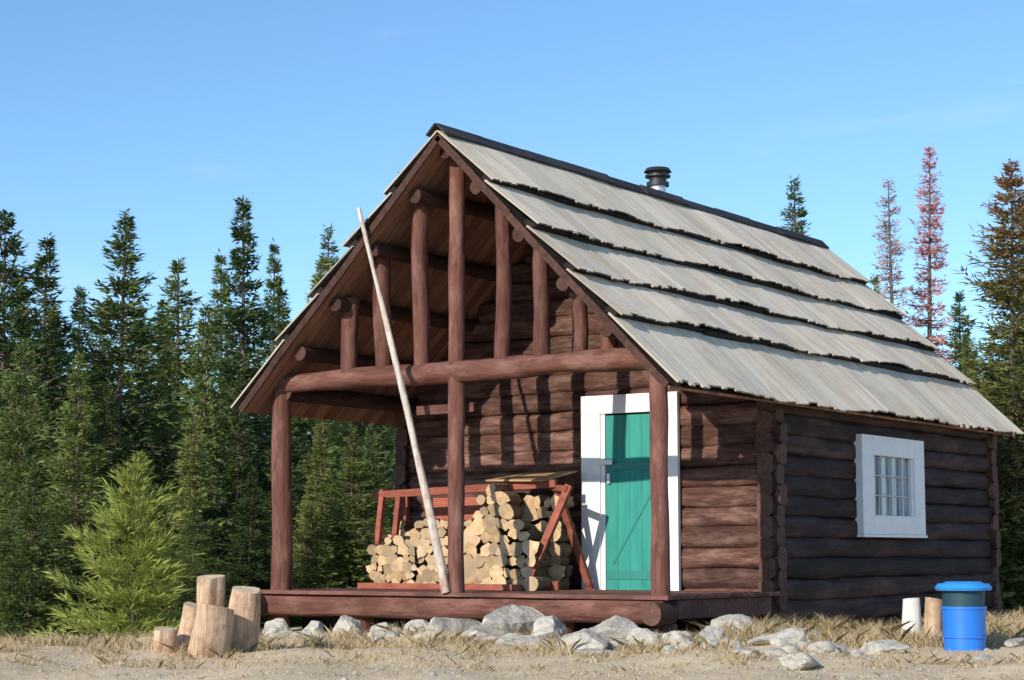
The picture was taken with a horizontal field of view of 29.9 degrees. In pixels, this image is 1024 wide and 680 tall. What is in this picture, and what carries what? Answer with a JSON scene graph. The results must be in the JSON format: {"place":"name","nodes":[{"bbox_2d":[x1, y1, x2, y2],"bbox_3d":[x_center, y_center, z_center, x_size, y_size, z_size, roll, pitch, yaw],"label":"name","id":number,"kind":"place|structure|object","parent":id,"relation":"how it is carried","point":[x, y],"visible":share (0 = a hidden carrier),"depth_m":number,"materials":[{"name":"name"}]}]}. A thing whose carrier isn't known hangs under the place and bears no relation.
{"place":"outdoors","nodes":[
{"label":"outdoors","id":0,"kind":"place"},
{"bbox_2d":[0,614,1023,679],"bbox_3d":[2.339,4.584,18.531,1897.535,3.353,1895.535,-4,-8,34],"label":"ground","id":1,"kind":"structure","parent":0,"point":[507,663],"depth_m":15.45,"materials":[{"name":"soil"}]},
{"bbox_2d":[0,282,38,365],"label":"fir tree","id":2,"kind":"object","parent":1,"relation":"on","point":[21,313],"visible":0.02,"depth_m":38.07,"materials":[{"name":"green plant"}]},
{"bbox_2d":[5,232,90,514],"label":"fir tree","id":3,"kind":"object","parent":1,"relation":"on","point":[45,283],"visible":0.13,"depth_m":34.33,"materials":[{"name":"green plant"}]},
{"bbox_2d":[0,337,98,635],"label":"fir tree","id":4,"kind":"object","parent":1,"relation":"on","point":[29,424],"visible":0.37,"depth_m":25.82,"materials":[{"name":"green plant"}]},
{"bbox_2d":[0,467,105,643],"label":"young fir tree","id":5,"kind":"object","parent":1,"relation":"on","point":[29,585],"visible":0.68,"depth_m":23.24,"materials":[{"name":"green plant"}]},
{"bbox_2d":[29,304,78,470],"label":"fir tree","id":6,"kind":"object","parent":1,"relation":"on","point":[51,314],"visible":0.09,"depth_m":34.15,"materials":[{"name":"green plant"}]},
{"bbox_2d":[0,209,130,596],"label":"fir tree","id":7,"kind":"object","parent":1,"relation":"on","point":[18,323],"visible":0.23,"depth_m":28.04,"materials":[{"name":"green plant"}]},
{"bbox_2d":[1,352,141,638],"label":"young fir tree","id":8,"kind":"object","parent":1,"relation":"on","point":[83,461],"visible":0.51,"depth_m":24.34,"materials":[{"name":"green plant"}]},
{"bbox_2d":[60,285,105,439],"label":"fir tree","id":9,"kind":"object","parent":1,"relation":"on","point":[79,337],"visible":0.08,"depth_m":40.02,"materials":[{"name":"green plant"}]},
{"bbox_2d":[74,301,129,441],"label":"fir tree","id":10,"kind":"object","parent":1,"relation":"on","point":[104,342],"visible":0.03,"depth_m":41.95,"materials":[{"name":"green plant"}]},
{"bbox_2d":[54,382,171,636],"bbox_3d":[-5.757,3.332,26.895,3.148,5.524,2.431,1,-7,-13],"label":"fir tree","id":11,"kind":"object","parent":1,"relation":"on","point":[114,448],"visible":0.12,"depth_m":27.00,"materials":[{"name":"green plant"}]},
{"bbox_2d":[22,449,227,639],"bbox_3d":[-4.368,2.503,21.882,2.607,2.539,2.309,1,-7,-2],"label":"young pine tree","id":12,"kind":"object","parent":1,"relation":"on","point":[117,564],"visible":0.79,"depth_m":21.70,"materials":[{"name":"green plant"}]},
{"bbox_2d":[110,305,179,511],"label":"fir tree","id":13,"kind":"object","parent":1,"relation":"on","point":[145,397],"visible":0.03,"depth_m":36.12,"materials":[{"name":"green plant"}]},
{"bbox_2d":[49,208,253,615],"bbox_3d":[-6.047,2.715,28.749,6.136,9.599,4.738,-6,-10,39],"label":"fir tree","id":14,"kind":"object","parent":1,"relation":"on","point":[111,309],"visible":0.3,"depth_m":29.13,"materials":[{"name":"green plant"}]},
{"bbox_2d":[153,626,176,652],"bbox_3d":[-3.152,2.737,17.406,0.222,0.274,0.205,2,-7,-20],"label":"cut log","id":15,"kind":"object","parent":1,"relation":"on","point":[165,635],"visible":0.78,"depth_m":17.32,"materials":[{"name":"brown wood"}]},
{"bbox_2d":[140,299,189,412],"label":"fir tree","id":16,"kind":"object","parent":1,"relation":"on","point":[159,303],"visible":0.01,"depth_m":40.25,"materials":[{"name":"green plant"}]},
{"bbox_2d":[125,335,213,481],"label":"fir tree","id":17,"kind":"object","parent":1,"relation":"on","point":[161,373],"visible":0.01,"depth_m":37.85,"materials":[{"name":"green plant"}]},
{"bbox_2d":[111,257,233,553],"bbox_3d":[-6.436,3.684,36.107,6.069,10.513,5.353,2,-7,-24],"label":"fir tree","id":18,"kind":"object","parent":1,"relation":"on","point":[179,370],"visible":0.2,"depth_m":36.13,"materials":[{"name":"green plant"}]},
{"bbox_2d":[142,388,212,610],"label":"fir tree","id":19,"kind":"object","parent":1,"relation":"on","point":[177,438],"visible":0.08,"depth_m":30.04,"materials":[{"name":"green plant"}]},
{"bbox_2d":[177,602,196,651],"bbox_3d":[-2.996,2.686,17.698,0.270,0.542,0.237,2,-7,-15],"label":"cut log","id":20,"kind":"object","parent":1,"relation":"on","point":[185,629],"visible":0.48,"depth_m":17.62,"materials":[{"name":"brown wood"}]},
{"bbox_2d":[117,404,261,623],"bbox_3d":[-4.378,3.061,26.698,2.535,4.354,2.236,5,-7,-39],"label":"young fir tree","id":21,"kind":"object","parent":1,"relation":"on","point":[182,466],"visible":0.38,"depth_m":26.85,"materials":[{"name":"green plant"}]},
{"bbox_2d":[154,497,230,626],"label":"young fir tree","id":22,"kind":"object","parent":1,"relation":"on","point":[193,541],"visible":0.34,"depth_m":23.81,"materials":[{"name":"green plant"}]},
{"bbox_2d":[164,302,231,573],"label":"fir tree","id":23,"kind":"object","parent":1,"relation":"on","point":[204,350],"visible":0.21,"depth_m":35.16,"materials":[{"name":"green plant"}]},
{"bbox_2d":[186,602,233,656],"bbox_3d":[-2.743,2.653,17.422,0.347,0.550,0.420,-4,-8,34],"label":"cut log","id":24,"kind":"object","parent":1,"relation":"on","point":[213,628],"visible":0.94,"depth_m":17.30,"materials":[{"name":"brown wood"}]},
{"bbox_2d":[196,575,224,606],"bbox_3d":[-2.845,2.596,17.976,0.272,0.793,0.298,-4,-8,34],"label":"cut log","id":25,"kind":"object","parent":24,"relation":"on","point":[211,589],"visible":0.41,"depth_m":17.93,"materials":[{"name":"brown wood"}]},
{"bbox_2d":[185,248,262,523],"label":"fir tree","id":26,"kind":"object","parent":1,"relation":"on","point":[219,275],"visible":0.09,"depth_m":44.30,"materials":[{"name":"green plant"}]},
{"bbox_2d":[188,368,271,605],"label":"fir tree","id":27,"kind":"object","parent":1,"relation":"on","point":[239,441],"visible":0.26,"depth_m":28.89,"materials":[{"name":"green plant"}]},
{"bbox_2d":[160,196,325,588],"bbox_3d":[-4.275,2.863,32.465,5.261,10.908,6.554,1,-6,-18],"label":"fir tree","id":28,"kind":"object","parent":1,"relation":"on","point":[242,312],"visible":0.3,"depth_m":32.97,"materials":[{"name":"green plant"}]},
{"bbox_2d":[228,586,259,653],"bbox_3d":[-2.518,2.651,17.880,0.336,0.712,0.291,0,-6,-4],"label":"cut log","id":29,"kind":"object","parent":1,"relation":"on","point":[244,602],"visible":0.56,"depth_m":17.77,"materials":[{"name":"brown wood"}]},
{"bbox_2d":[195,468,301,627],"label":"young fir tree","id":30,"kind":"object","parent":1,"relation":"on","point":[250,574],"visible":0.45,"depth_m":25.56,"materials":[{"name":"green plant"}]},
{"bbox_2d":[262,618,292,636],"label":"rock","id":31,"kind":"object","parent":1,"relation":"on","point":[275,625],"visible":0.48,"depth_m":21.31,"materials":[{"name":"stone"}]},
{"bbox_2d":[250,237,306,487],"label":"fir tree","id":32,"kind":"object","parent":1,"relation":"on","point":[273,284],"visible":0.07,"depth_m":46.52,"materials":[{"name":"green plant"}]},
{"bbox_2d":[218,416,342,620],"bbox_3d":[-3.379,3.286,28.890,2.210,5.122,2.862,6,-9,-42],"label":"fir tree","id":33,"kind":"object","parent":1,"relation":"on","point":[296,492],"visible":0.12,"depth_m":28.84,"materials":[{"name":"green plant"}]},
{"bbox_2d":[249,282,338,541],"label":"fir tree","id":34,"kind":"object","parent":1,"relation":"on","point":[282,312],"visible":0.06,"depth_m":40.02,"materials":[{"name":"green plant"}]},
{"bbox_2d":[268,475,343,627],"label":"young fir tree","id":35,"kind":"object","parent":1,"relation":"on","point":[305,566],"visible":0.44,"depth_m":26.76,"materials":[{"name":"green plant"}]},
{"bbox_2d":[301,620,323,636],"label":"rock","id":36,"kind":"object","parent":1,"relation":"on","point":[312,625],"visible":0.3,"depth_m":21.01,"materials":[{"name":"stone"}]},
{"bbox_2d":[252,255,391,572],"bbox_3d":[-4.382,3.752,39.762,5.415,11.250,6.140,2,-7,-12],"label":"fir tree","id":37,"kind":"object","parent":1,"relation":"on","point":[324,265],"visible":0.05,"depth_m":39.91,"materials":[{"name":"green plant"}]},
{"bbox_2d":[292,419,368,587],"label":"fir tree","id":38,"kind":"object","parent":1,"relation":"on","point":[323,445],"visible":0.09,"depth_m":30.94,"materials":[{"name":"green plant"}]},
{"bbox_2d":[305,223,369,511],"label":"fir tree","id":39,"kind":"object","parent":1,"relation":"on","point":[329,236],"visible":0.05,"depth_m":52.75,"materials":[{"name":"green plant"}]},
{"bbox_2d":[293,424,393,587],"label":"young fir tree","id":40,"kind":"object","parent":1,"relation":"on","point":[349,552],"visible":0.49,"depth_m":27.27,"materials":[{"name":"green plant"}]},
{"bbox_2d":[332,615,363,636],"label":"rock","id":41,"kind":"object","parent":1,"relation":"on","point":[349,622],"visible":0.34,"depth_m":20.80,"materials":[{"name":"stone"}]},
{"bbox_2d":[322,421,396,571],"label":"fir tree","id":42,"kind":"object","parent":1,"relation":"on","point":[360,427],"visible":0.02,"depth_m":41.78,"materials":[{"name":"green plant"}]},
{"bbox_2d":[322,421,396,540],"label":"fir tree","id":43,"kind":"object","parent":1,"relation":"on","point":[385,454],"visible":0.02,"depth_m":45.83,"materials":[{"name":"green plant"}]},
{"bbox_2d":[333,425,394,584],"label":"fir tree","id":44,"kind":"object","parent":1,"relation":"on","point":[370,446],"visible":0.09,"depth_m":32.86,"materials":[{"name":"green plant"}]},
{"bbox_2d":[364,456,394,544],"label":"fir tree","id":45,"kind":"object","parent":1,"relation":"on","point":[391,488],"visible":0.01,"depth_m":34.84,"materials":[{"name":"green plant"}]},
{"bbox_2d":[370,622,394,635],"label":"rock","id":46,"kind":"object","parent":1,"relation":"on","point":[385,624],"visible":0.18,"depth_m":20.59,"materials":[{"name":"stone"}]},
{"bbox_2d":[375,171,398,511],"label":"fir tree","id":47,"kind":"object","parent":1,"relation":"on","point":[392,461],"depth_m":51.39,"materials":[{"name":"green plant"}]},
{"bbox_2d":[404,619,428,633],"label":"rock","id":48,"kind":"object","parent":1,"relation":"on","point":[418,622],"visible":0.22,"depth_m":20.55,"materials":[{"name":"stone"}]},
{"bbox_2d":[414,631,445,640],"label":"rock","id":49,"kind":"object","parent":1,"relation":"on","point":[427,634],"visible":0.34,"depth_m":19.01,"materials":[{"name":"stone"}]},
{"bbox_2d":[427,617,481,637],"bbox_3d":[-0.611,3.087,20.018,0.806,0.391,0.372,9,-18,-41],"label":"rock","id":50,"kind":"object","parent":1,"relation":"on","point":[446,623],"visible":0.4,"depth_m":19.86,"materials":[{"name":"stone"}]},
{"bbox_2d":[461,628,502,643],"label":"rock","id":51,"kind":"object","parent":1,"relation":"on","point":[486,634],"visible":0.42,"depth_m":19.30,"materials":[{"name":"stone"}]},
{"bbox_2d":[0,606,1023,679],"bbox_3d":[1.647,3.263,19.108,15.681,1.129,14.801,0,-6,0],"label":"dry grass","id":52,"kind":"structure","parent":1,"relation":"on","point":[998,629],"depth_m":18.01,"materials":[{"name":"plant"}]},
{"bbox_2d":[481,604,543,634],"bbox_3d":[-0.036,2.997,19.743,0.750,0.518,0.372,4,-1,-44],"label":"rock","id":53,"kind":"object","parent":1,"relation":"on","point":[505,619],"visible":0.5,"depth_m":19.67,"materials":[{"name":"stone"}]},
{"bbox_2d":[38,627,990,679],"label":"scattered stones","id":54,"kind":"object","parent":1,"relation":"on","point":[783,647],"visible":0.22,"depth_m":17.83,"materials":[{"name":"stone"}]},
{"bbox_2d":[499,635,549,650],"bbox_3d":[0.115,2.989,18.722,0.569,0.218,0.308,3,-7,-23],"label":"rock","id":55,"kind":"object","parent":1,"relation":"on","point":[530,640],"visible":0.48,"depth_m":18.62,"materials":[{"name":"stone"}]},
{"bbox_2d":[531,615,565,643],"bbox_3d":[0.369,2.988,19.332,0.332,0.443,0.575,8,-4,9],"label":"rock","id":56,"kind":"object","parent":1,"relation":"on","point":[549,626],"visible":0.58,"depth_m":19.15,"materials":[{"name":"stone"}]},
{"bbox_2d":[91,344,1008,489],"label":"distant forest","id":57,"kind":"object","parent":1,"relation":"on","point":[957,350],"depth_m":63.60,"materials":[{"name":"green plant"}]},
{"bbox_2d":[555,628,608,650],"bbox_3d":[0.648,2.973,18.606,0.621,0.348,0.620,-1,-6,11],"label":"rock","id":58,"kind":"object","parent":1,"relation":"on","point":[591,639],"visible":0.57,"depth_m":18.35,"materials":[{"name":"stone"}]},
{"bbox_2d":[574,648,619,656],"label":"rock","id":59,"kind":"object","parent":1,"relation":"on","point":[585,650],"visible":0.33,"depth_m":17.72,"materials":[{"name":"stone"}]},
{"bbox_2d":[588,615,638,641],"bbox_3d":[1.000,2.991,18.831,0.565,0.570,0.396,0,-6,-1],"label":"rock","id":60,"kind":"object","parent":1,"relation":"on","point":[616,627],"visible":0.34,"depth_m":18.74,"materials":[{"name":"stone"}]},
{"bbox_2d":[231,123,1023,634],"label":"log cabin","id":61,"kind":"object","parent":1,"relation":"on","point":[719,411],"visible":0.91,"depth_m":22.26,"materials":[{"name":"wood"}]},
{"bbox_2d":[357,207,450,593],"bbox_3d":[-1.198,0.627,21.029,1.102,4.266,0.105,-1,-6,12],"label":"wooden pole","id":62,"kind":"object","parent":61,"relation":"attached to","point":[438,552],"visible":1,"depth_m":20.91,"materials":[{"name":"brown wood"}]},
{"bbox_2d":[366,484,574,590],"bbox_3d":[-0.566,2.388,22.831,2.756,1.314,1.050,-4,-8,34],"label":"firewood stack","id":63,"kind":"object","parent":61,"relation":"on","point":[498,549],"visible":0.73,"depth_m":22.19,"materials":[{"name":"brown wood"}]},
{"bbox_2d":[357,470,593,590],"bbox_3d":[-0.488,2.261,22.748,2.974,1.408,1.050,-4,-8,34],"label":"firewood rack","id":64,"kind":"object","parent":61,"relation":"on","point":[531,481],"visible":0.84,"depth_m":22.45,"materials":[{"name":"red paint"}]},
{"bbox_2d":[606,414,650,589],"bbox_3d":[1.436,1.886,22.272,0.808,2.050,0.028,-4,-8,34],"label":"door leaf","id":65,"kind":"structure","parent":61,"relation":"in","point":[628,495],"depth_m":22.32,"materials":[{"name":"green paint"}]},
{"bbox_2d":[854,434,927,537],"bbox_3d":[4.706,1.829,23.816,0.125,1.235,1.930,-4,-8,34],"label":"window frame","id":66,"kind":"structure","parent":61,"relation":"in","point":[867,446],"depth_m":23.70,"materials":[{"name":"white paint"}]},
{"bbox_2d":[874,456,908,515],"bbox_3d":[4.676,1.820,23.849,0.020,0.770,1.290,-4,-8,34],"label":"window glass","id":67,"kind":"structure","parent":61,"relation":"in","point":[885,460],"depth_m":23.86,"materials":[{"name":"glass"}]},
{"bbox_2d":[626,628,661,646],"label":"rock","id":68,"kind":"object","parent":1,"relation":"on","point":[642,633],"visible":0.42,"depth_m":18.54,"materials":[{"name":"stone"}]},
{"bbox_2d":[660,631,696,648],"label":"rock","id":69,"kind":"object","parent":1,"relation":"on","point":[675,635],"visible":0.58,"depth_m":18.32,"materials":[{"name":"stone"}]},
{"bbox_2d":[697,626,724,642],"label":"rock","id":70,"kind":"object","parent":1,"relation":"on","point":[711,634],"visible":0.46,"depth_m":18.64,"materials":[{"name":"stone"}]},
{"bbox_2d":[710,614,756,631],"bbox_3d":[2.248,2.981,19.324,0.355,0.444,0.495,-5,-8,38],"label":"rock","id":71,"kind":"object","parent":1,"relation":"on","point":[721,620],"visible":0.23,"depth_m":19.25,"materials":[{"name":"stone"}]},
{"bbox_2d":[733,648,759,654],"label":"rock","id":72,"kind":"object","parent":1,"relation":"on","point":[750,650],"visible":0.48,"depth_m":17.00,"materials":[{"name":"stone"}]},
{"bbox_2d":[748,628,812,645],"bbox_3d":[2.575,2.868,18.407,0.645,0.198,0.363,1,-13,-3],"label":"rock","id":73,"kind":"object","parent":1,"relation":"on","point":[788,635],"visible":0.7,"depth_m":18.30,"materials":[{"name":"stone"}]},
{"bbox_2d":[779,174,810,235],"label":"fir tree","id":74,"kind":"object","parent":1,"relation":"on","point":[800,225],"visible":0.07,"depth_m":38.62,"materials":[{"name":"green plant"}]},
{"bbox_2d":[778,652,820,669],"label":"rock","id":75,"kind":"object","parent":1,"relation":"on","point":[803,661],"visible":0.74,"depth_m":15.30,"materials":[{"name":"stone"}]},
{"bbox_2d":[790,627,822,638],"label":"rock","id":76,"kind":"object","parent":1,"relation":"on","point":[813,632],"visible":0.13,"depth_m":19.17,"materials":[{"name":"stone"}]},
{"bbox_2d":[870,273,884,294],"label":"fir tree","id":77,"kind":"object","parent":1,"relation":"on","point":[876,289],"visible":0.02,"depth_m":45.34,"materials":[{"name":"green plant"}]},
{"bbox_2d":[860,640,910,655],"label":"rock","id":78,"kind":"object","parent":1,"relation":"on","point":[880,647],"visible":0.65,"depth_m":17.90,"materials":[{"name":"stone"}]},
{"bbox_2d":[871,178,923,328],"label":"dead fir tree","id":79,"kind":"object","parent":1,"relation":"on","point":[885,226],"visible":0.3,"depth_m":39.38,"materials":[{"name":"brown plant"}]},
{"bbox_2d":[901,598,920,637],"bbox_3d":[4.300,3.033,20.681,0.210,0.513,0.231,-4,-8,34],"label":"cut log","id":80,"kind":"object","parent":1,"relation":"on","point":[911,609],"visible":0.62,"depth_m":20.61,"materials":[{"name":"white wood"}]},
{"bbox_2d":[903,143,954,360],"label":"dead fir tree","id":81,"kind":"object","parent":1,"relation":"on","point":[934,252],"visible":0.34,"depth_m":40.24,"materials":[{"name":"red plant"}]},
{"bbox_2d":[924,597,942,646],"bbox_3d":[4.167,2.828,18.993,0.215,0.566,0.227,-4,-8,34],"label":"cut log","id":82,"kind":"object","parent":1,"relation":"on","point":[933,613],"visible":0.48,"depth_m":18.93,"materials":[{"name":"brown wood"}]},
{"bbox_2d":[938,290,982,390],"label":"fir tree","id":83,"kind":"object","parent":1,"relation":"on","point":[959,329],"visible":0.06,"depth_m":42.13,"materials":[{"name":"green plant"}]},
{"bbox_2d":[934,581,991,650],"bbox_3d":[4.311,2.636,18.315,0.540,0.660,0.540,-4,-8,34],"label":"blue barrel","id":84,"kind":"object","parent":1,"relation":"on","point":[963,607],"visible":0.94,"depth_m":18.15,"materials":[{"name":"plastic"}]},
{"bbox_2d":[956,332,984,388],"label":"fir tree","id":85,"kind":"object","parent":1,"relation":"on","point":[965,336],"visible":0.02,"depth_m":36.16,"materials":[{"name":"green plant"}]},
{"bbox_2d":[968,654,995,661],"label":"rock","id":86,"kind":"object","parent":1,"relation":"on","point":[982,657],"visible":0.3,"depth_m":16.51,"materials":[{"name":"stone"}]},
{"bbox_2d":[951,158,1023,614],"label":"fir tree","id":87,"kind":"object","parent":1,"relation":"on","point":[1009,390],"visible":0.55,"depth_m":28.93,"materials":[{"name":"green plant"}]},
{"bbox_2d":[985,202,1023,453],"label":"fir tree","id":88,"kind":"object","parent":1,"relation":"on","point":[992,343],"depth_m":36.19,"materials":[{"name":"green plant"}]},
{"bbox_2d":[995,436,1023,610],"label":"fir tree","id":89,"kind":"object","parent":1,"relation":"on","point":[1005,541],"visible":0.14,"depth_m":28.63,"materials":[{"name":"green plant"}]},
{"bbox_2d":[995,286,1023,555],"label":"fir tree","id":90,"kind":"object","parent":1,"relation":"on","point":[1019,485],"visible":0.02,"depth_m":33.12,"materials":[{"name":"green plant"}]},
{"bbox_2d":[1003,638,1023,647],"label":"rock","id":91,"kind":"object","parent":1,"relation":"on","point":[1013,642],"visible":0.81,"depth_m":18.49,"materials":[{"name":"stone"}]},
{"bbox_2d":[0,0,1023,433],"label":"sky","id":92,"kind":"structure","parent":0,"point":[169,112],"materials":[{"name":"blue"}]}
]}

